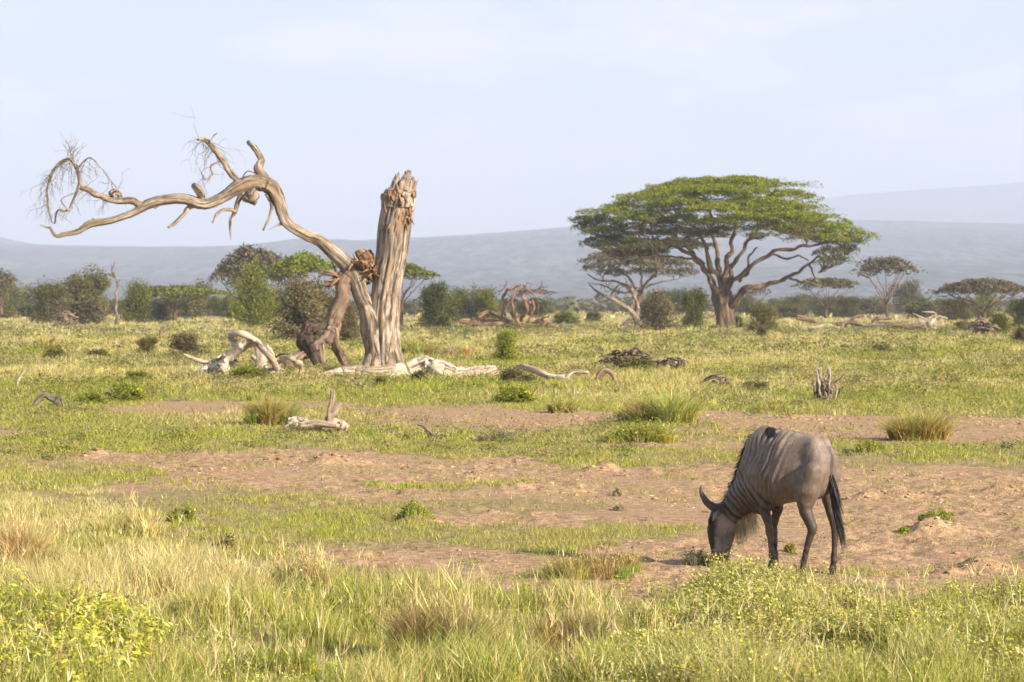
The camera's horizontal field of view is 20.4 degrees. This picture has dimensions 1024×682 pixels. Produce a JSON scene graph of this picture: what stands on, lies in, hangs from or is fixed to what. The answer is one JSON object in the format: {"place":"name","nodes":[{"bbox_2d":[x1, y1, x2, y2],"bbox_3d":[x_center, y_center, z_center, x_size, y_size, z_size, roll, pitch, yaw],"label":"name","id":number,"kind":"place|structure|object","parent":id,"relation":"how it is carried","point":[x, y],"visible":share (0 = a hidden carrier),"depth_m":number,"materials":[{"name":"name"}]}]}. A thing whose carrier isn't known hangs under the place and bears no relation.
{"place":"outdoors","nodes":[
{"label":"outdoors","id":0,"kind":"place"},
{"bbox_2d":[0,311,1023,681],"bbox_3d":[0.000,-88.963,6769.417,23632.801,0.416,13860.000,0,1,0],"label":"ground","id":1,"kind":"structure","parent":0,"point":[880,549],"depth_m":35.76,"materials":[{"name":"soil"}]},
{"bbox_2d":[0,297,21,318],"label":"bush","id":2,"kind":"object","parent":1,"relation":"on","point":[9,311],"visible":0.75,"depth_m":424.32,"materials":[{"name":"green plant"}]},
{"bbox_2d":[0,268,22,314],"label":"umbrella acacia","id":3,"kind":"object","parent":1,"relation":"on","point":[6,277],"visible":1,"depth_m":329.65,"materials":[{"name":"green plant"}]},
{"bbox_2d":[0,274,30,309],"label":"bush","id":4,"kind":"object","parent":1,"relation":"on","point":[17,299],"visible":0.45,"depth_m":579.49,"materials":[{"name":"green plant"}]},
{"bbox_2d":[14,301,37,316],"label":"bush","id":5,"kind":"object","parent":1,"relation":"on","point":[23,309],"visible":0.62,"depth_m":476.99,"materials":[{"name":"green plant"}]},
{"bbox_2d":[0,491,73,566],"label":"grass tussock","id":6,"kind":"object","parent":1,"relation":"on","point":[34,539],"depth_m":26.33,"materials":[{"name":"plant"}]},
{"bbox_2d":[15,331,66,347],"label":"grass tussock","id":7,"kind":"object","parent":1,"relation":"on","point":[48,339],"depth_m":151.87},
{"bbox_2d":[13,275,70,322],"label":"bush","id":8,"kind":"object","parent":1,"relation":"on","point":[48,293],"visible":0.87,"depth_m":335.58,"materials":[{"name":"green plant"}]},
{"bbox_2d":[30,392,63,406],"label":"dead branch","id":9,"kind":"object","parent":1,"relation":"on","point":[40,397],"visible":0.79,"depth_m":65.03,"materials":[{"name":"grey wood"}]},
{"bbox_2d":[47,309,83,327],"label":"brush pile","id":10,"kind":"object","parent":1,"relation":"on","point":[64,313],"visible":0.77,"depth_m":268.64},
{"bbox_2d":[42,291,107,323],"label":"bush","id":11,"kind":"object","parent":1,"relation":"on","point":[89,310],"visible":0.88,"depth_m":321.12,"materials":[{"name":"green plant"}]},
{"bbox_2d":[48,263,123,320],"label":"bush","id":12,"kind":"object","parent":1,"relation":"on","point":[89,285],"visible":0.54,"depth_m":350.11,"materials":[{"name":"green plant"}]},
{"bbox_2d":[0,562,172,681],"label":"leafy shrub","id":13,"kind":"object","parent":1,"relation":"on","point":[142,638],"visible":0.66,"depth_m":18.98,"materials":[{"name":"green plant"}]},
{"bbox_2d":[74,387,111,403],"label":"bush","id":14,"kind":"object","parent":1,"relation":"on","point":[87,395],"visible":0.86,"depth_m":67.68,"materials":[{"name":"green plant"}]},
{"bbox_2d":[106,261,119,325],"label":"dead snag","id":15,"kind":"object","parent":1,"relation":"on","point":[114,276],"visible":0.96,"depth_m":299.86,"materials":[{"name":"grey wood"}]},
{"bbox_2d":[84,487,171,537],"bbox_3d":[-4.033,1.802,29.864,1.005,0.549,0.810,0,1,0],"label":"grass tussock","id":16,"kind":"object","parent":1,"relation":"on","point":[129,520],"depth_m":29.80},
{"bbox_2d":[106,376,155,400],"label":"bush","id":17,"kind":"object","parent":1,"relation":"on","point":[127,389],"visible":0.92,"depth_m":69.94,"materials":[{"name":"green plant"}]},
{"bbox_2d":[113,368,157,380],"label":"bush","id":18,"kind":"object","parent":1,"relation":"on","point":[133,374],"visible":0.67,"depth_m":87.52,"materials":[{"name":"green plant"}]},
{"bbox_2d":[117,276,158,322],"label":"bush","id":19,"kind":"object","parent":1,"relation":"on","point":[137,299],"visible":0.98,"depth_m":335.27,"materials":[{"name":"green plant"}]},
{"bbox_2d":[130,334,160,353],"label":"bush","id":20,"kind":"object","parent":1,"relation":"on","point":[151,341],"visible":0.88,"depth_m":129.96,"materials":[{"name":"green plant"}]},
{"bbox_2d":[149,299,178,320],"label":"bush","id":21,"kind":"object","parent":1,"relation":"on","point":[163,311],"visible":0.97,"depth_m":366.12,"materials":[{"name":"green plant"}]},
{"bbox_2d":[145,297,184,316],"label":"bush","id":22,"kind":"object","parent":1,"relation":"on","point":[171,300],"visible":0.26,"depth_m":445.72,"materials":[{"name":"green plant"}]},
{"bbox_2d":[126,284,227,319],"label":"umbrella acacia","id":23,"kind":"object","parent":1,"relation":"on","point":[170,290],"visible":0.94,"depth_m":357.36,"materials":[{"name":"green plant"}]},
{"bbox_2d":[165,503,199,523],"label":"leafy plant","id":24,"kind":"object","parent":1,"relation":"on","point":[173,516],"visible":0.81,"depth_m":31.21,"materials":[{"name":"green plant"}]},
{"bbox_2d":[164,330,219,356],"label":"bush","id":25,"kind":"object","parent":1,"relation":"on","point":[180,341],"visible":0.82,"depth_m":123.88,"materials":[{"name":"green plant"}]},
{"bbox_2d":[170,277,224,318],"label":"bush","id":26,"kind":"object","parent":1,"relation":"on","point":[195,308],"visible":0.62,"depth_m":423.97,"materials":[{"name":"green plant"}]},
{"bbox_2d":[204,294,232,315],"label":"bush","id":27,"kind":"object","parent":1,"relation":"on","point":[215,300],"visible":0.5,"depth_m":499.90,"materials":[{"name":"green plant"}]},
{"bbox_2d":[20,107,417,367],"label":"dead tree","id":28,"kind":"object","parent":1,"relation":"on","point":[382,270],"visible":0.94,"depth_m":102.78,"materials":[{"name":"brown wood"}]},
{"bbox_2d":[214,290,235,318],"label":"bush","id":29,"kind":"object","parent":1,"relation":"on","point":[225,305],"visible":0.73,"depth_m":423.75,"materials":[{"name":"green plant"}]},
{"bbox_2d":[217,254,281,326],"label":"bush","id":30,"kind":"object","parent":1,"relation":"on","point":[254,301],"visible":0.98,"depth_m":277.62,"materials":[{"name":"green plant"}]},
{"bbox_2d":[225,361,275,379],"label":"bush","id":31,"kind":"object","parent":1,"relation":"on","point":[248,368],"visible":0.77,"depth_m":89.42,"materials":[{"name":"green plant"}]},
{"bbox_2d":[239,390,272,400],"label":"grass tussock","id":32,"kind":"object","parent":1,"relation":"on","point":[243,395],"depth_m":69.98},
{"bbox_2d":[208,242,315,299],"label":"umbrella acacia","id":33,"kind":"object","parent":1,"relation":"on","point":[234,261],"visible":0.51,"depth_m":327.84,"materials":[{"name":"green plant"}]},
{"bbox_2d":[232,392,309,425],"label":"grass tussock","id":34,"kind":"object","parent":1,"relation":"on","point":[262,410],"depth_m":55.79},
{"bbox_2d":[220,624,330,676],"bbox_3d":[-1.536,2.020,18.728,0.748,0.354,0.744,-1,1,-44],"label":"grass tussock","id":35,"kind":"object","parent":1,"relation":"on","point":[302,662],"depth_m":18.64,"materials":[{"name":"plant"}]},
{"bbox_2d":[237,271,341,340],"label":"bush","id":36,"kind":"object","parent":1,"relation":"on","point":[301,307],"visible":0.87,"depth_m":178.48,"materials":[{"name":"green plant"}]},
{"bbox_2d":[263,249,337,290],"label":"umbrella acacia","id":37,"kind":"object","parent":1,"relation":"on","point":[302,262],"visible":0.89,"depth_m":298.66,"materials":[{"name":"green plant"}]},
{"bbox_2d":[252,536,357,593],"bbox_3d":[-1.738,1.869,23.902,0.860,0.557,0.882,0,1,-30],"label":"tussock","id":38,"kind":"object","parent":1,"relation":"on","point":[307,561],"visible":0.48,"depth_m":23.86,"materials":[{"name":"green plant"}]},
{"bbox_2d":[296,320,322,364],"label":"tree stump","id":39,"kind":"object","parent":1,"relation":"on","point":[306,340],"visible":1,"depth_m":95.24,"materials":[{"name":"brown wood"}]},
{"bbox_2d":[282,387,348,433],"bbox_3d":[-3.662,1.352,53.043,1.277,0.972,0.623,0,1,0],"label":"driftwood","id":40,"kind":"object","parent":1,"relation":"on","point":[332,411],"visible":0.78,"depth_m":53.02,"materials":[{"name":"brown wood"}]},
{"bbox_2d":[313,292,343,333],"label":"bush","id":41,"kind":"object","parent":1,"relation":"on","point":[331,301],"visible":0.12,"depth_m":186.91,"materials":[{"name":"green plant"}]},
{"bbox_2d":[183,330,496,376],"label":"fallen log","id":42,"kind":"object","parent":1,"relation":"on","point":[263,352],"visible":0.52,"depth_m":94.07,"materials":[{"name":"wood"}]},
{"bbox_2d":[0,552,681,681],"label":"weeds","id":43,"kind":"object","parent":1,"relation":"on","point":[292,676],"visible":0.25,"depth_m":20.44,"materials":[{"name":"green plant"}]},
{"bbox_2d":[339,298,360,342],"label":"bush","id":44,"kind":"object","parent":1,"relation":"on","point":[349,322],"visible":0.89,"depth_m":171.20,"materials":[{"name":"green plant"}]},
{"bbox_2d":[391,498,436,519],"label":"leafy plant","id":45,"kind":"object","parent":1,"relation":"on","point":[412,507],"visible":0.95,"depth_m":31.33,"materials":[{"name":"green plant"}]},
{"bbox_2d":[399,262,441,325],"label":"umbrella acacia","id":46,"kind":"object","parent":1,"relation":"on","point":[413,270],"visible":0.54,"depth_m":289.05,"materials":[{"name":"green plant"}]},
{"bbox_2d":[401,334,446,355],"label":"grass tussock","id":47,"kind":"object","parent":1,"relation":"on","point":[421,348],"depth_m":127.68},
{"bbox_2d":[402,277,463,327],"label":"bush","id":48,"kind":"object","parent":1,"relation":"on","point":[435,297],"visible":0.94,"depth_m":268.06,"materials":[{"name":"green plant"}]},
{"bbox_2d":[355,555,520,659],"bbox_3d":[-0.507,1.810,19.347,1.266,0.789,1.254,0,1,0],"label":"grass tussock","id":49,"kind":"object","parent":1,"relation":"on","point":[419,624],"depth_m":19.22,"materials":[{"name":"plant"}]},
{"bbox_2d":[445,285,474,321],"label":"bush","id":50,"kind":"object","parent":1,"relation":"on","point":[459,308],"visible":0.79,"depth_m":350.24,"materials":[{"name":"green plant"}]},
{"bbox_2d":[441,336,489,355],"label":"grass tussock","id":51,"kind":"object","parent":1,"relation":"on","point":[456,348],"depth_m":127.76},
{"bbox_2d":[466,284,505,319],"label":"bush","id":52,"kind":"object","parent":1,"relation":"on","point":[485,298],"visible":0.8,"depth_m":349.73,"materials":[{"name":"green plant"}]},
{"bbox_2d":[473,427,524,441],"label":"leafy plant","id":53,"kind":"object","parent":1,"relation":"on","point":[502,436],"visible":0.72,"depth_m":50.06,"materials":[{"name":"green plant"}]},
{"bbox_2d":[484,325,530,361],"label":"bush","id":54,"kind":"object","parent":1,"relation":"on","point":[505,344],"visible":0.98,"depth_m":116.54,"materials":[{"name":"green plant"}]},
{"bbox_2d":[0,478,1023,681],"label":"foreground grass","id":55,"kind":"structure","parent":1,"relation":"on","point":[181,576],"depth_m":20.14,"materials":[{"name":"plant"}]},
{"bbox_2d":[0,309,1023,587],"bbox_3d":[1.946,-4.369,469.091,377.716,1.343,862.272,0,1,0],"label":"plain grass","id":56,"kind":"structure","parent":1,"relation":"on","point":[705,361],"depth_m":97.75,"materials":[{"name":"plant"}]},
{"bbox_2d":[0,361,1023,681],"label":"green turf","id":57,"kind":"structure","parent":1,"relation":"on","point":[330,533],"depth_m":42.07,"materials":[{"name":"green plant"}]},
{"bbox_2d":[459,280,565,328],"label":"fallen tree","id":58,"kind":"object","parent":1,"relation":"on","point":[507,321],"visible":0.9,"depth_m":259.94,"materials":[{"name":"brown wood"}]},
{"bbox_2d":[483,380,545,403],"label":"bush","id":59,"kind":"object","parent":1,"relation":"on","point":[518,394],"visible":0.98,"depth_m":68.73,"materials":[{"name":"green plant"}]},
{"bbox_2d":[496,364,541,382],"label":"bush","id":60,"kind":"object","parent":1,"relation":"on","point":[511,372],"visible":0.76,"depth_m":84.75,"materials":[{"name":"green plant"}]},
{"bbox_2d":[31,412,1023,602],"bbox_3d":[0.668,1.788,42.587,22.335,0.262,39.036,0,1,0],"label":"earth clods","id":61,"kind":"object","parent":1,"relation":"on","point":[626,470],"visible":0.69,"depth_m":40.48,"materials":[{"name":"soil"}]},
{"bbox_2d":[518,295,552,316],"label":"bush","id":62,"kind":"object","parent":1,"relation":"on","point":[542,308],"visible":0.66,"depth_m":479.39,"materials":[{"name":"green plant"}]},
{"bbox_2d":[103,295,1013,312],"bbox_3d":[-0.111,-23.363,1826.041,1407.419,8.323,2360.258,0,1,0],"label":"scrub","id":63,"kind":"object","parent":1,"relation":"on","point":[577,305],"visible":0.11,"depth_m":695.67,"materials":[{"name":"green plant"}]},
{"bbox_2d":[544,394,586,412],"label":"grass tussock","id":64,"kind":"object","parent":1,"relation":"on","point":[567,403],"depth_m":61.92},
{"bbox_2d":[516,363,617,381],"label":"fallen log","id":65,"kind":"object","parent":1,"relation":"on","point":[538,371],"visible":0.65,"depth_m":87.70,"materials":[{"name":"brown wood"}]},
{"bbox_2d":[552,308,582,323],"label":"bush","id":66,"kind":"object","parent":1,"relation":"on","point":[567,317],"visible":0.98,"depth_m":322.24,"materials":[{"name":"green plant"}]},
{"bbox_2d":[515,572,629,654],"bbox_3d":[0.423,1.906,19.818,0.924,0.584,0.869,0,1,0],"label":"grass tussock","id":67,"kind":"object","parent":1,"relation":"on","point":[568,625],"depth_m":19.75,"materials":[{"name":"plant"}]},
{"bbox_2d":[538,543,647,580],"bbox_3d":[0.691,1.958,25.378,1.130,0.330,0.901,0,1,0],"label":"tussock","id":68,"kind":"object","parent":1,"relation":"on","point":[625,565],"visible":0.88,"depth_m":25.24,"materials":[{"name":"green plant"}]},
{"bbox_2d":[588,278,640,327],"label":"dead tree","id":69,"kind":"object","parent":1,"relation":"on","point":[633,313],"visible":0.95,"depth_m":275.01,"materials":[{"name":"brown wood"}]},
{"bbox_2d":[594,346,653,364],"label":"brush pile","id":70,"kind":"object","parent":1,"relation":"on","point":[615,355],"visible":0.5,"depth_m":107.31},
{"bbox_2d":[603,356,667,369],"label":"bush","id":71,"kind":"object","parent":1,"relation":"on","point":[633,362],"visible":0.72,"depth_m":101.68,"materials":[{"name":"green plant"}]},
{"bbox_2d":[607,612,667,647],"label":"grass tussock","id":72,"kind":"object","parent":1,"relation":"on","point":[621,632],"depth_m":19.89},
{"bbox_2d":[576,251,699,322],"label":"umbrella acacia","id":73,"kind":"object","parent":1,"relation":"on","point":[656,264],"visible":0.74,"depth_m":333.63,"materials":[{"name":"green plant"}]},
{"bbox_2d":[598,419,683,443],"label":"leafy plant","id":74,"kind":"object","parent":1,"relation":"on","point":[634,429],"visible":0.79,"depth_m":49.49,"materials":[{"name":"green plant"}]},
{"bbox_2d":[625,285,690,330],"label":"bush","id":75,"kind":"object","parent":1,"relation":"on","point":[655,302],"visible":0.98,"depth_m":243.81,"materials":[{"name":"green plant"}]},
{"bbox_2d":[610,379,711,423],"bbox_3d":[2.994,1.190,57.129,2.282,0.989,2.409,0,1,0],"label":"grass tussock","id":76,"kind":"object","parent":1,"relation":"on","point":[664,403],"depth_m":56.87,"materials":[{"name":"plant"}]},
{"bbox_2d":[650,355,687,367],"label":"brush pile","id":77,"kind":"object","parent":1,"relation":"on","point":[673,359],"visible":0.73,"depth_m":103.24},
{"bbox_2d":[661,287,705,314],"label":"bush","id":78,"kind":"object","parent":1,"relation":"on","point":[675,297],"visible":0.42,"depth_m":562.92,"materials":[{"name":"green plant"}]},
{"bbox_2d":[675,285,712,328],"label":"bush","id":79,"kind":"object","parent":1,"relation":"on","point":[695,303],"visible":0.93,"depth_m":259.80,"materials":[{"name":"green plant"}]},
{"bbox_2d":[676,547,714,566],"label":"leafy plant","id":80,"kind":"object","parent":1,"relation":"on","point":[694,559],"visible":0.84,"depth_m":26.41,"materials":[{"name":"green plant"}]},
{"bbox_2d":[566,174,880,326],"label":"umbrella acacia","id":81,"kind":"object","parent":1,"relation":"on","point":[791,211],"visible":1,"depth_m":273.60,"materials":[{"name":"green plant"}]},
{"bbox_2d":[742,299,782,331],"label":"bush","id":82,"kind":"object","parent":1,"relation":"on","point":[764,314],"visible":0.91,"depth_m":230.19,"materials":[{"name":"green plant"}]},
{"bbox_2d":[748,402,797,411],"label":"grass tussock","id":83,"kind":"object","parent":1,"relation":"on","point":[765,408],"depth_m":62.43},
{"bbox_2d":[699,426,849,574],"bbox_3d":[2.424,1.455,26.067,1.550,1.354,0.516,1,1,41],"label":"wildebeest","id":84,"kind":"object","parent":1,"relation":"on","point":[775,470],"visible":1,"depth_m":25.87},
{"bbox_2d":[776,301,805,318],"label":"bush","id":85,"kind":"object","parent":1,"relation":"on","point":[790,311],"visible":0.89,"depth_m":423.83,"materials":[{"name":"green plant"}]},
{"bbox_2d":[769,293,814,313],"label":"bush","id":86,"kind":"object","parent":1,"relation":"on","point":[798,300],"visible":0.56,"depth_m":535.84,"materials":[{"name":"green plant"}]},
{"bbox_2d":[770,393,816,404],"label":"grass tussock","id":87,"kind":"object","parent":1,"relation":"on","point":[794,399],"depth_m":66.61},
{"bbox_2d":[574,539,1023,681],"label":"leafy weeds","id":88,"kind":"object","parent":1,"relation":"on","point":[754,600],"visible":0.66,"depth_m":20.15,"materials":[{"name":"green plant"}]},
{"bbox_2d":[789,276,860,317],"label":"umbrella acacia","id":89,"kind":"object","parent":1,"relation":"on","point":[829,281],"visible":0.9,"depth_m":339.14,"materials":[{"name":"green plant"}]},
{"bbox_2d":[810,302,840,316],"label":"bush","id":90,"kind":"object","parent":1,"relation":"on","point":[823,309],"visible":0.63,"depth_m":464.24,"materials":[{"name":"green plant"}]},
{"bbox_2d":[812,365,844,400],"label":"dead stump","id":91,"kind":"object","parent":1,"relation":"on","point":[823,387],"visible":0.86,"depth_m":69.35,"materials":[{"name":"grey wood"}]},
{"bbox_2d":[830,291,870,318],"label":"bush","id":92,"kind":"object","parent":1,"relation":"on","point":[849,304],"visible":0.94,"depth_m":424.09,"materials":[{"name":"green plant"}]},
{"bbox_2d":[855,438,886,451],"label":"leafy plant","id":93,"kind":"object","parent":1,"relation":"on","point":[873,445],"visible":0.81,"depth_m":45.45,"materials":[{"name":"green plant"}]},
{"bbox_2d":[856,294,897,314],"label":"bush","id":94,"kind":"object","parent":1,"relation":"on","point":[876,308],"visible":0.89,"depth_m":536.71,"materials":[{"name":"green plant"}]},
{"bbox_2d":[836,314,921,329],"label":"fallen log","id":95,"kind":"object","parent":1,"relation":"on","point":[851,321],"visible":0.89,"depth_m":244.31,"materials":[{"name":"brown wood"}]},
{"bbox_2d":[849,254,927,317],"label":"umbrella acacia","id":96,"kind":"object","parent":1,"relation":"on","point":[882,263],"visible":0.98,"depth_m":329.10,"materials":[{"name":"green plant"}]},
{"bbox_2d":[878,277,924,313],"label":"bush","id":97,"kind":"object","parent":1,"relation":"on","point":[904,292],"visible":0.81,"depth_m":622.53,"materials":[{"name":"green plant"}]},
{"bbox_2d":[901,297,944,318],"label":"bush","id":98,"kind":"object","parent":1,"relation":"on","point":[911,308],"visible":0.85,"depth_m":423.02,"materials":[{"name":"green plant"}]},
{"bbox_2d":[877,399,969,440],"bbox_3d":[7.203,1.379,49.983,1.856,0.774,1.931,0,1,0],"label":"grass tussock","id":99,"kind":"object","parent":1,"relation":"on","point":[913,426],"depth_m":49.71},
{"bbox_2d":[913,311,947,330],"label":"root plate","id":100,"kind":"object","parent":1,"relation":"on","point":[929,321],"visible":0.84,"depth_m":242.36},
{"bbox_2d":[914,507,954,520],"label":"leafy plant","id":101,"kind":"object","parent":1,"relation":"on","point":[943,515],"visible":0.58,"depth_m":31.73,"materials":[{"name":"green plant"}]},
{"bbox_2d":[936,295,981,319],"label":"bush","id":102,"kind":"object","parent":1,"relation":"on","point":[954,306],"visible":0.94,"depth_m":383.63,"materials":[{"name":"green plant"}]},
{"bbox_2d":[925,277,1023,318],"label":"umbrella acacia","id":103,"kind":"object","parent":1,"relation":"on","point":[986,285],"visible":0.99,"depth_m":338.42,"materials":[{"name":"green plant"}]},
{"bbox_2d":[967,291,998,315],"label":"bush","id":104,"kind":"object","parent":1,"relation":"on","point":[986,299],"visible":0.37,"depth_m":473.69,"materials":[{"name":"green plant"}]},
{"bbox_2d":[967,315,1001,333],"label":"brush pile","id":105,"kind":"object","parent":1,"relation":"on","point":[982,324],"visible":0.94,"depth_m":211.83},
{"bbox_2d":[983,310,1013,333],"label":"bush","id":106,"kind":"object","parent":1,"relation":"on","point":[1000,320],"visible":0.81,"depth_m":217.60,"materials":[{"name":"green plant"}]},
{"bbox_2d":[1007,295,1023,326],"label":"bush","id":107,"kind":"object","parent":1,"relation":"on","point":[1015,306],"visible":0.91,"depth_m":277.84,"materials":[{"name":"green plant"}]},
{"bbox_2d":[0,220,1023,302],"bbox_3d":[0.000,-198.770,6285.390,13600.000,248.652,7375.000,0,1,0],"label":"hills","id":108,"kind":"structure","parent":0,"point":[941,253],"depth_m":4806.07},
{"bbox_2d":[0,0,1023,246],"label":"sky","id":109,"kind":"structure","parent":0,"point":[505,115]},
{"bbox_2d":[722,182,1023,223],"bbox_3d":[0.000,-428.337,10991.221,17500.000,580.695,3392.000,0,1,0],"label":"mountains","id":110,"kind":"structure","parent":0,"point":[1000,203],"depth_m":11778.35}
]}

